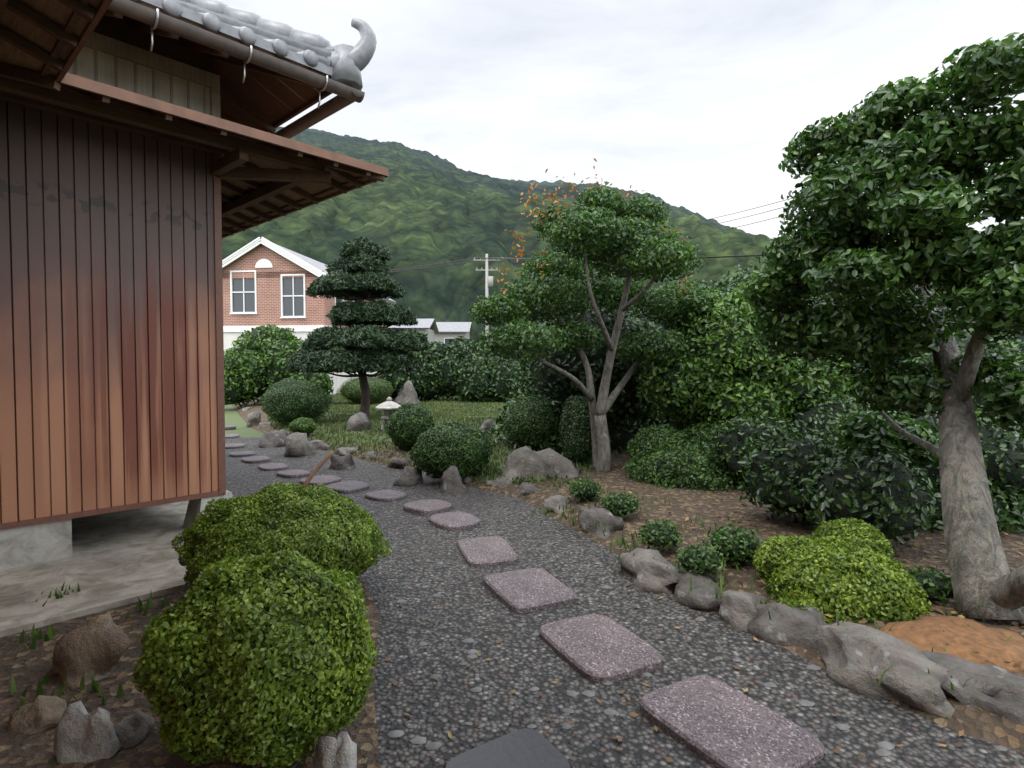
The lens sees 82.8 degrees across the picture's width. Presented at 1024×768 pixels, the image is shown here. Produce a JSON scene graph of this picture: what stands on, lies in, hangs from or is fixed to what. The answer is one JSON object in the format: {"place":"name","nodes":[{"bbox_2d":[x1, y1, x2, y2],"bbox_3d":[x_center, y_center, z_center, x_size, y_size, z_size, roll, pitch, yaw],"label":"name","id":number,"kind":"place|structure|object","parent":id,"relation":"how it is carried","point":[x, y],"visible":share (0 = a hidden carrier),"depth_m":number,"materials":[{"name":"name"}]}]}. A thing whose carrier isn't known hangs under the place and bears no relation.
{"place":"outdoors","nodes":[
{"label":"outdoors","id":0,"kind":"place"},
{"bbox_2d":[0,500,191,637],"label":"house slab","id":1,"kind":"structure","parent":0,"point":[120,558],"depth_m":4.00,"materials":[{"name":"concrete"}]},
{"bbox_2d":[0,490,232,569],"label":"house piers","id":2,"kind":"structure","parent":1,"relation":"on","point":[32,544],"depth_m":4.21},
{"bbox_2d":[0,573,379,767],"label":"bed ground","id":3,"kind":"structure","parent":0,"point":[24,665],"depth_m":2.54,"materials":[{"name":"soil"}]},
{"bbox_2d":[7,695,66,734],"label":"rock","id":4,"kind":"object","parent":3,"relation":"on","point":[41,713],"visible":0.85,"depth_m":2.35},
{"bbox_2d":[54,700,121,763],"bbox_3d":[-1.601,1.318,2.191,0.234,0.215,0.139,0,2,-3],"label":"rock","id":5,"kind":"object","parent":3,"relation":"on","point":[82,734],"visible":0.93,"depth_m":2.17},
{"bbox_2d":[10,582,168,709],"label":"weeds","id":6,"kind":"object","parent":3,"relation":"on","point":[51,633],"visible":0.8,"depth_m":3.00,"materials":[{"name":"green plant"}]},
{"bbox_2d":[52,613,130,688],"bbox_3d":[-2.034,1.259,2.761,0.432,0.290,0.256,1,2,16],"label":"rock","id":7,"kind":"object","parent":3,"relation":"on","point":[97,645],"visible":0.87,"depth_m":2.71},
{"bbox_2d":[113,711,157,748],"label":"rock","id":8,"kind":"object","parent":3,"relation":"on","point":[136,728],"visible":0.75,"depth_m":2.26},
{"bbox_2d":[130,548,377,767],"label":"shrub","id":9,"kind":"object","parent":3,"relation":"on","point":[176,732],"depth_m":1.96,"materials":[{"name":"plant"}]},
{"bbox_2d":[171,481,392,585],"bbox_3d":[-1.442,1.010,3.704,1.361,0.744,1.071,0,2,0],"label":"shrub","id":10,"kind":"object","parent":3,"relation":"on","point":[359,516],"depth_m":3.46,"materials":[{"name":"plant"}]},
{"bbox_2d":[314,731,356,767],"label":"rock","id":11,"kind":"object","parent":3,"relation":"on","point":[339,750],"visible":1,"depth_m":2.01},
{"bbox_2d":[225,404,262,436],"bbox_3d":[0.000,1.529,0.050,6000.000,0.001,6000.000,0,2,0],"label":"ground","id":12,"kind":"structure","parent":0,"point":[233,417],"depth_m":14.93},
{"bbox_2d":[260,378,332,423],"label":"shrub","id":13,"kind":"object","parent":12,"relation":"on","point":[267,411],"depth_m":12.85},
{"bbox_2d":[222,237,394,378],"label":"house trim","id":14,"kind":"structure","parent":12,"relation":"on","point":[262,263],"depth_m":26.01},
{"bbox_2d":[473,254,500,342],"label":"utility pole","id":15,"kind":"object","parent":12,"relation":"on","point":[488,281],"visible":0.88,"depth_m":46.66,"materials":[{"name":"grey concrete"}]},
{"bbox_2d":[390,198,862,272],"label":"power lines","id":16,"kind":"object","parent":15,"relation":"attached to","point":[416,268],"visible":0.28,"depth_m":48.28,"materials":[{"name":"grey metal"}]},
{"bbox_2d":[222,271,324,325],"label":"house wall","id":17,"kind":"structure","parent":0,"point":[268,300],"depth_m":26.15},
{"bbox_2d":[222,244,316,278],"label":"gable wall","id":18,"kind":"structure","parent":17,"relation":"on","point":[249,260],"depth_m":26.13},
{"bbox_2d":[222,238,395,303],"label":"house roof","id":19,"kind":"structure","parent":18,"relation":"on","point":[320,266],"depth_m":28.09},
{"bbox_2d":[233,277,358,315],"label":"window","id":20,"kind":"structure","parent":17,"relation":"in","point":[287,301],"depth_m":26.15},
{"bbox_2d":[388,319,438,332],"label":"house roof","id":21,"kind":"structure","parent":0,"point":[431,324],"depth_m":53.74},
{"bbox_2d":[263,393,624,484],"bbox_3d":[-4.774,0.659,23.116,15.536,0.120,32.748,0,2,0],"label":"lawn ground","id":22,"kind":"structure","parent":0,"point":[385,438],"depth_m":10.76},
{"bbox_2d":[224,324,333,407],"bbox_3d":[-8.184,-0.660,20.336,4.372,2.978,3.130,0,2,0],"label":"hedge","id":23,"kind":"object","parent":22,"relation":"on","point":[246,339],"visible":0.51,"depth_m":19.47,"materials":[{"name":"green plant"}]},
{"bbox_2d":[224,371,246,404],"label":"hedge","id":24,"kind":"object","parent":23,"relation":"on","point":[231,394],"visible":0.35,"depth_m":19.29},
{"bbox_2d":[224,345,267,399],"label":"hedge","id":25,"kind":"object","parent":23,"relation":"attached to","point":[259,390],"visible":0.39,"depth_m":19.41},
{"bbox_2d":[264,340,307,385],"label":"hedge","id":26,"kind":"object","parent":23,"relation":"attached to","point":[277,369],"visible":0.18,"depth_m":19.55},
{"bbox_2d":[288,417,316,433],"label":"shrub","id":27,"kind":"object","parent":22,"relation":"on","point":[305,429],"depth_m":11.26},
{"bbox_2d":[284,236,431,416],"bbox_3d":[-3.902,-1.436,14.805,3.806,4.654,3.392,0,2,0],"label":"pine","id":28,"kind":"object","parent":22,"relation":"on","point":[360,267],"depth_m":14.05,"materials":[{"name":"plant"}]},
{"bbox_2d":[347,412,372,430],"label":"garden rock","id":29,"kind":"object","parent":22,"relation":"on","point":[359,421],"visible":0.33,"depth_m":12.05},
{"bbox_2d":[336,377,393,402],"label":"shrub","id":30,"kind":"object","parent":22,"relation":"on","point":[373,394],"depth_m":19.67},
{"bbox_2d":[376,397,399,429],"bbox_3d":[-2.531,0.620,11.976,0.547,0.719,0.623,-1,2,-17],"label":"stone lantern","id":31,"kind":"object","parent":22,"relation":"on","point":[388,407],"visible":0.62,"depth_m":11.86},
{"bbox_2d":[385,402,434,450],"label":"shrub","id":32,"kind":"object","parent":22,"relation":"on","point":[414,414],"depth_m":9.11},
{"bbox_2d":[417,357,439,400],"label":"hedge","id":33,"kind":"object","parent":22,"relation":"on","point":[429,392],"visible":0.27,"depth_m":21.77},
{"bbox_2d":[376,336,529,402],"bbox_3d":[-1.139,-0.428,22.010,7.867,2.842,3.134,0,2,0],"label":"hedge","id":34,"kind":"object","parent":22,"relation":"on","point":[463,360],"visible":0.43,"depth_m":21.31,"materials":[{"name":"green plant"}]},
{"bbox_2d":[379,371,421,398],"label":"hedge","id":35,"kind":"object","parent":34,"relation":"in","point":[405,377],"visible":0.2,"depth_m":20.83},
{"bbox_2d":[436,354,460,396],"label":"hedge","id":36,"kind":"object","parent":34,"relation":"in","point":[446,375],"visible":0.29,"depth_m":21.67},
{"bbox_2d":[458,356,490,401],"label":"hedge","id":37,"kind":"object","parent":22,"relation":"on","point":[478,382],"visible":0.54,"depth_m":20.96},
{"bbox_2d":[488,358,521,401],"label":"hedge","id":38,"kind":"object","parent":22,"relation":"on","point":[498,386],"visible":0.38,"depth_m":20.89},
{"bbox_2d":[436,322,472,335],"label":"house roof","id":39,"kind":"structure","parent":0,"point":[454,327],"depth_m":64.22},
{"bbox_2d":[219,0,1023,238],"label":"sky","id":40,"kind":"structure","parent":0,"point":[694,105],"materials":[{"name":"white"}]},
{"bbox_2d":[222,127,1023,350],"bbox_3d":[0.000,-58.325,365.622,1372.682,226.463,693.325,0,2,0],"label":"mountain","id":41,"kind":"structure","parent":0,"point":[418,208],"depth_m":100.17,"materials":[{"name":"plant"}]},
{"bbox_2d":[225,437,1023,767],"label":"gravel path","id":42,"kind":"structure","parent":0,"point":[525,659],"depth_m":2.94,"materials":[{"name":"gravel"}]},
{"bbox_2d":[0,103,210,521],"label":"cladding","id":43,"kind":"structure","parent":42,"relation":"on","point":[106,310],"depth_m":4.49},
{"bbox_2d":[0,88,217,522],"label":"house siding","id":44,"kind":"object","parent":43,"relation":"attached to","point":[81,197],"visible":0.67,"depth_m":4.43,"materials":[{"name":"wood"}]},
{"bbox_2d":[0,153,225,529],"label":"house trim","id":45,"kind":"structure","parent":44,"relation":"attached to","point":[219,340],"depth_m":5.03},
{"bbox_2d":[67,46,210,114],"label":"wall","id":46,"kind":"structure","parent":43,"relation":"on","point":[86,65],"depth_m":4.59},
{"bbox_2d":[104,0,331,133],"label":"roof eaves","id":47,"kind":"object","parent":46,"relation":"on","point":[250,102],"depth_m":5.18,"materials":[{"name":"brown wood"}]},
{"bbox_2d":[130,0,376,110],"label":"roof tiles","id":48,"kind":"object","parent":47,"relation":"on","point":[345,64],"visible":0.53,"depth_m":4.74,"materials":[{"name":"ceramic"}]},
{"bbox_2d":[74,32,220,117],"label":"wall battens","id":49,"kind":"object","parent":43,"relation":"on","point":[115,48],"depth_m":4.65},
{"bbox_2d":[0,0,384,237],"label":"hisashi frame","id":50,"kind":"object","parent":43,"relation":"attached to","point":[42,89],"visible":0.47,"depth_m":4.40,"materials":[{"name":"wood"}]},
{"bbox_2d":[0,0,368,234],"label":"hisashi underside","id":51,"kind":"object","parent":50,"relation":"attached to","point":[58,13],"visible":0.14,"depth_m":3.35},
{"bbox_2d":[56,0,388,238],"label":"fascia","id":52,"kind":"structure","parent":50,"relation":"on","point":[63,77],"depth_m":4.04,"materials":[{"name":"wood"}]},
{"bbox_2d":[108,0,364,138],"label":"gutter","id":53,"kind":"object","parent":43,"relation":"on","point":[346,96],"visible":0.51,"depth_m":4.29,"materials":[{"name":"brown"}]},
{"bbox_2d":[150,8,327,108],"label":"gutter brackets","id":54,"kind":"object","parent":53,"relation":"attached to","point":[156,23],"visible":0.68,"depth_m":4.19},
{"bbox_2d":[258,429,287,447],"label":"garden rock","id":55,"kind":"object","parent":42,"relation":"on","point":[275,438],"visible":0.69,"depth_m":10.68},
{"bbox_2d":[277,469,310,477],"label":"step stone","id":56,"kind":"object","parent":42,"relation":"on","point":[296,473],"visible":0.9,"depth_m":7.80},
{"bbox_2d":[283,432,315,456],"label":"garden rock","id":57,"kind":"object","parent":42,"relation":"on","point":[297,444],"visible":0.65,"depth_m":9.54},
{"bbox_2d":[300,475,340,485],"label":"step stone","id":58,"kind":"object","parent":42,"relation":"on","point":[324,479],"visible":0.77,"depth_m":7.38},
{"bbox_2d":[328,453,354,469],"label":"garden rock","id":59,"kind":"object","parent":42,"relation":"on","point":[338,462],"visible":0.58,"depth_m":8.37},
{"bbox_2d":[327,481,368,493],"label":"step stone","id":60,"kind":"object","parent":42,"relation":"on","point":[344,487],"visible":0.83,"depth_m":6.95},
{"bbox_2d":[365,490,406,501],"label":"step stone","id":61,"kind":"object","parent":42,"relation":"on","point":[386,495],"visible":0.92,"depth_m":6.51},
{"bbox_2d":[393,466,422,485],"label":"garden rock","id":62,"kind":"object","parent":42,"relation":"on","point":[409,476],"visible":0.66,"depth_m":7.25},
{"bbox_2d":[403,499,451,514],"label":"step stone","id":63,"kind":"object","parent":42,"relation":"on","point":[428,507],"visible":0.94,"depth_m":5.94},
{"bbox_2d":[440,466,466,492],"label":"garden rock","id":64,"kind":"object","parent":42,"relation":"on","point":[451,480],"visible":0.75,"depth_m":6.85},
{"bbox_2d":[429,512,479,530],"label":"step stone","id":65,"kind":"object","parent":42,"relation":"on","point":[453,521],"visible":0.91,"depth_m":5.43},
{"bbox_2d":[458,536,517,566],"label":"step stone","id":66,"kind":"object","parent":42,"relation":"on","point":[487,551],"visible":0.91,"depth_m":4.54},
{"bbox_2d":[444,728,572,767],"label":"stepping stone","id":67,"kind":"object","parent":42,"relation":"on","point":[526,748],"visible":1,"depth_m":2.18,"materials":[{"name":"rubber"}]},
{"bbox_2d":[484,568,576,612],"bbox_3d":[0.111,1.363,3.840,0.468,0.065,0.575,-1,3,-24],"label":"step stone","id":68,"kind":"object","parent":42,"relation":"on","point":[527,590],"visible":0.91,"depth_m":3.75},
{"bbox_2d":[502,394,561,449],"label":"shrub","id":69,"kind":"object","parent":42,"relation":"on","point":[512,433],"depth_m":8.97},
{"bbox_2d":[502,446,578,479],"bbox_3d":[0.313,1.055,7.252,1.051,0.545,0.768,0,2,-10],"label":"garden rock","id":70,"kind":"object","parent":42,"relation":"on","point":[525,461],"visible":0.43,"depth_m":7.09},
{"bbox_2d":[544,495,570,514],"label":"border rock","id":71,"kind":"object","parent":42,"relation":"on","point":[553,503],"visible":0.61,"depth_m":5.85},
{"bbox_2d":[539,614,661,683],"bbox_3d":[0.454,1.390,3.082,0.455,0.060,0.631,-2,2,-24],"label":"step stone","id":72,"kind":"object","parent":42,"relation":"on","point":[597,648],"visible":0.94,"depth_m":2.99,"materials":[{"name":"stone"}]},
{"bbox_2d":[578,506,623,539],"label":"border rock","id":73,"kind":"object","parent":42,"relation":"on","point":[609,520],"visible":0.71,"depth_m":5.08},
{"bbox_2d":[617,548,684,593],"bbox_3d":[0.972,1.299,4.044,0.382,0.206,0.620,-1,2,-31],"label":"border rock","id":74,"kind":"object","parent":42,"relation":"on","point":[647,570],"visible":0.82,"depth_m":3.92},
{"bbox_2d":[384,503,963,761],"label":"gravel litter","id":75,"kind":"object","parent":42,"relation":"on","point":[670,759],"visible":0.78,"depth_m":2.48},
{"bbox_2d":[639,675,823,767],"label":"step stone","id":76,"kind":"object","parent":42,"relation":"on","point":[713,722],"visible":0.94,"depth_m":2.34,"materials":[{"name":"stone"}]},
{"bbox_2d":[717,589,768,631],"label":"border rock","id":77,"kind":"object","parent":42,"relation":"on","point":[735,611],"visible":0.62,"depth_m":3.36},
{"bbox_2d":[747,602,828,648],"bbox_3d":[1.542,1.329,3.199,0.339,0.204,0.628,-1,2,-39],"label":"border rock","id":78,"kind":"object","parent":42,"relation":"on","point":[785,625],"visible":0.62,"depth_m":3.14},
{"bbox_2d":[816,621,1002,718],"bbox_3d":[1.774,1.332,2.727,0.446,0.223,0.796,-1,2,-28],"label":"border rock","id":79,"kind":"object","parent":42,"relation":"on","point":[851,653],"visible":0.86,"depth_m":2.65,"materials":[{"name":"stone"}]},
{"bbox_2d":[920,650,1023,724],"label":"border rock","id":80,"kind":"object","parent":42,"relation":"on","point":[1007,702],"visible":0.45,"depth_m":2.48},
{"bbox_2d":[231,398,1023,752],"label":"bed ground","id":81,"kind":"structure","parent":0,"point":[983,724],"depth_m":4.87,"materials":[{"name":"soil"}]},
{"bbox_2d":[223,332,377,394],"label":"wall","id":82,"kind":"structure","parent":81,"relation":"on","point":[230,337],"depth_m":26.44,"materials":[{"name":"paint"}]},
{"bbox_2d":[393,380,420,403],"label":"garden rock","id":83,"kind":"object","parent":81,"relation":"on","point":[407,393],"visible":0.51,"depth_m":20.38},
{"bbox_2d":[409,421,493,478],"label":"shrub","id":84,"kind":"object","parent":81,"relation":"on","point":[468,453],"depth_m":7.17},
{"bbox_2d":[503,416,643,451],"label":"dark hedge","id":85,"kind":"object","parent":81,"relation":"on","point":[615,443],"visible":0.04,"depth_m":9.15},
{"bbox_2d":[530,311,653,419],"bbox_3d":[1.346,-0.266,9.733,2.120,1.935,2.273,0,2,0],"label":"dark hedge","id":86,"kind":"object","parent":85,"relation":"on","point":[564,393],"visible":0.13,"depth_m":8.92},
{"bbox_2d":[558,394,591,465],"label":"shrub","id":87,"kind":"object","parent":81,"relation":"on","point":[568,453],"depth_m":7.72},
{"bbox_2d":[468,181,726,472],"bbox_3d":[1.125,-0.619,7.532,3.182,3.583,3.520,1,2,22],"label":"tree","id":88,"kind":"object","parent":81,"relation":"on","point":[586,223],"depth_m":7.24,"materials":[{"name":"plant"}]},
{"bbox_2d":[494,158,690,293],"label":"autumn leaves","id":89,"kind":"object","parent":88,"relation":"on","point":[543,203],"visible":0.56,"depth_m":7.07,"materials":[{"name":"orange plant"}]},
{"bbox_2d":[604,495,636,515],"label":"shrub","id":90,"kind":"object","parent":81,"relation":"on","point":[623,498],"visible":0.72,"depth_m":5.20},
{"bbox_2d":[641,524,677,545],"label":"shrub","id":91,"kind":"object","parent":81,"relation":"on","point":[655,527],"visible":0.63,"depth_m":4.30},
{"bbox_2d":[623,416,747,492],"bbox_3d":[2.267,1.065,6.979,2.221,1.309,1.781,0,2,0],"label":"shrub","id":92,"kind":"object","parent":81,"relation":"on","point":[631,465],"visible":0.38,"depth_m":6.73,"materials":[{"name":"green plant"}]},
{"bbox_2d":[636,281,853,426],"bbox_3d":[2.978,-0.352,7.731,2.710,2.236,2.014,0,2,0],"label":"light bush","id":93,"kind":"object","parent":92,"relation":"on","point":[736,303],"visible":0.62,"depth_m":7.21,"materials":[{"name":"green plant"}]},
{"bbox_2d":[654,354,724,415],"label":"bush","id":94,"kind":"object","parent":93,"relation":"on","point":[675,379],"visible":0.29,"depth_m":7.38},
{"bbox_2d":[685,314,778,380],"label":"bush","id":95,"kind":"object","parent":93,"relation":"on","point":[749,368],"visible":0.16,"depth_m":7.36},
{"bbox_2d":[707,388,777,423],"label":"bush","id":96,"kind":"object","parent":93,"relation":"in","point":[727,404],"visible":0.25,"depth_m":7.07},
{"bbox_2d":[758,357,834,410],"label":"bush","id":97,"kind":"object","parent":93,"relation":"on","point":[803,387],"visible":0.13,"depth_m":7.10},
{"bbox_2d":[635,444,739,490],"bbox_3d":[2.128,1.130,6.926,1.178,0.792,1.226,-1,2,-30],"label":"azalea mound","id":98,"kind":"object","parent":81,"relation":"on","point":[681,468],"visible":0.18,"depth_m":6.50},
{"bbox_2d":[674,572,722,611],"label":"border rock","id":99,"kind":"object","parent":81,"relation":"on","point":[702,593],"visible":0.84,"depth_m":3.62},
{"bbox_2d":[679,546,718,571],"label":"shrub","id":100,"kind":"object","parent":81,"relation":"on","point":[690,554],"visible":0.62,"depth_m":3.76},
{"bbox_2d":[711,529,757,561],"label":"groundcover","id":101,"kind":"object","parent":81,"relation":"on","point":[736,548],"visible":0.59,"depth_m":3.95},
{"bbox_2d":[483,262,1023,452],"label":"dark hedge","id":102,"kind":"object","parent":81,"relation":"on","point":[646,411],"visible":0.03,"depth_m":9.03,"materials":[{"name":"green plant"}]},
{"bbox_2d":[567,478,953,605],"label":"shrubs","id":103,"kind":"object","parent":81,"relation":"on","point":[912,571],"visible":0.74,"depth_m":3.96,"materials":[{"name":"green plant"}]},
{"bbox_2d":[520,466,1023,689],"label":"bed weeds","id":104,"kind":"object","parent":81,"relation":"on","point":[721,581],"visible":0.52,"depth_m":4.51,"materials":[{"name":"green plant"}]},
{"bbox_2d":[565,479,1023,669],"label":"leaf litter","id":105,"kind":"object","parent":81,"relation":"on","point":[881,623],"visible":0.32,"depth_m":3.61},
{"bbox_2d":[753,517,932,623],"bbox_3d":[1.974,1.204,3.529,0.913,0.680,0.918,0,2,0],"label":"shrub","id":106,"kind":"object","parent":81,"relation":"on","point":[821,544],"visible":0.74,"depth_m":3.32,"materials":[{"name":"green plant"}]},
{"bbox_2d":[775,547,897,618],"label":"shrub","id":107,"kind":"object","parent":106,"relation":"in","point":[802,586],"visible":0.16,"depth_m":3.27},
{"bbox_2d":[672,391,1023,546],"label":"understory","id":108,"kind":"object","parent":81,"relation":"on","point":[813,481],"visible":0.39,"depth_m":4.71,"materials":[{"name":"green plant"}]},
{"bbox_2d":[716,420,789,482],"bbox_3d":[2.718,0.747,6.389,0.860,0.690,0.787,0,2,0],"label":"understory","id":109,"kind":"object","parent":108,"relation":"on","point":[733,465],"visible":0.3,"depth_m":6.17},
{"bbox_2d":[746,439,831,514],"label":"shrub","id":110,"kind":"object","parent":108,"relation":"on","point":[803,450],"visible":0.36,"depth_m":4.82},
{"bbox_2d":[789,403,855,443],"bbox_3d":[3.909,0.625,7.090,1.067,0.807,0.972,0,2,0],"label":"understory","id":111,"kind":"object","parent":108,"relation":"on","point":[806,414],"visible":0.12,"depth_m":6.87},
{"bbox_2d":[814,456,928,539],"bbox_3d":[2.660,0.855,4.371,0.749,0.663,0.680,0,2,0],"label":"shrub","id":112,"kind":"object","parent":108,"relation":"on","point":[829,479],"visible":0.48,"depth_m":4.14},
{"bbox_2d":[894,409,939,477],"bbox_3d":[3.441,0.522,5.139,0.811,0.720,0.904,0,2,0],"label":"understory","id":113,"kind":"object","parent":108,"relation":"in","point":[930,470],"visible":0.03,"depth_m":4.80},
{"bbox_2d":[919,476,1004,529],"bbox_3d":[3.738,1.079,5.124,0.922,0.836,0.929,1,2,18],"label":"understory","id":114,"kind":"object","parent":108,"relation":"on","point":[999,505],"visible":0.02,"depth_m":4.76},
{"bbox_2d":[978,424,1023,496],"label":"understory","id":115,"kind":"object","parent":108,"relation":"on","point":[1014,456],"visible":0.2,"depth_m":4.77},
{"bbox_2d":[739,32,1023,619],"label":"tree","id":116,"kind":"object","parent":81,"relation":"on","point":[917,176],"depth_m":3.36,"materials":[{"name":"plant"}]},
{"bbox_2d":[831,404,938,467],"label":"bush","id":117,"kind":"object","parent":81,"relation":"on","point":[872,428],"visible":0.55,"depth_m":4.55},
{"bbox_2d":[914,571,953,598],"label":"groundcover","id":118,"kind":"object","parent":81,"relation":"on","point":[936,582],"visible":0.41,"depth_m":3.33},
{"bbox_2d":[879,614,1023,673],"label":"sand patch","id":119,"kind":"object","parent":81,"relation":"on","point":[966,642],"visible":0.73,"depth_m":2.82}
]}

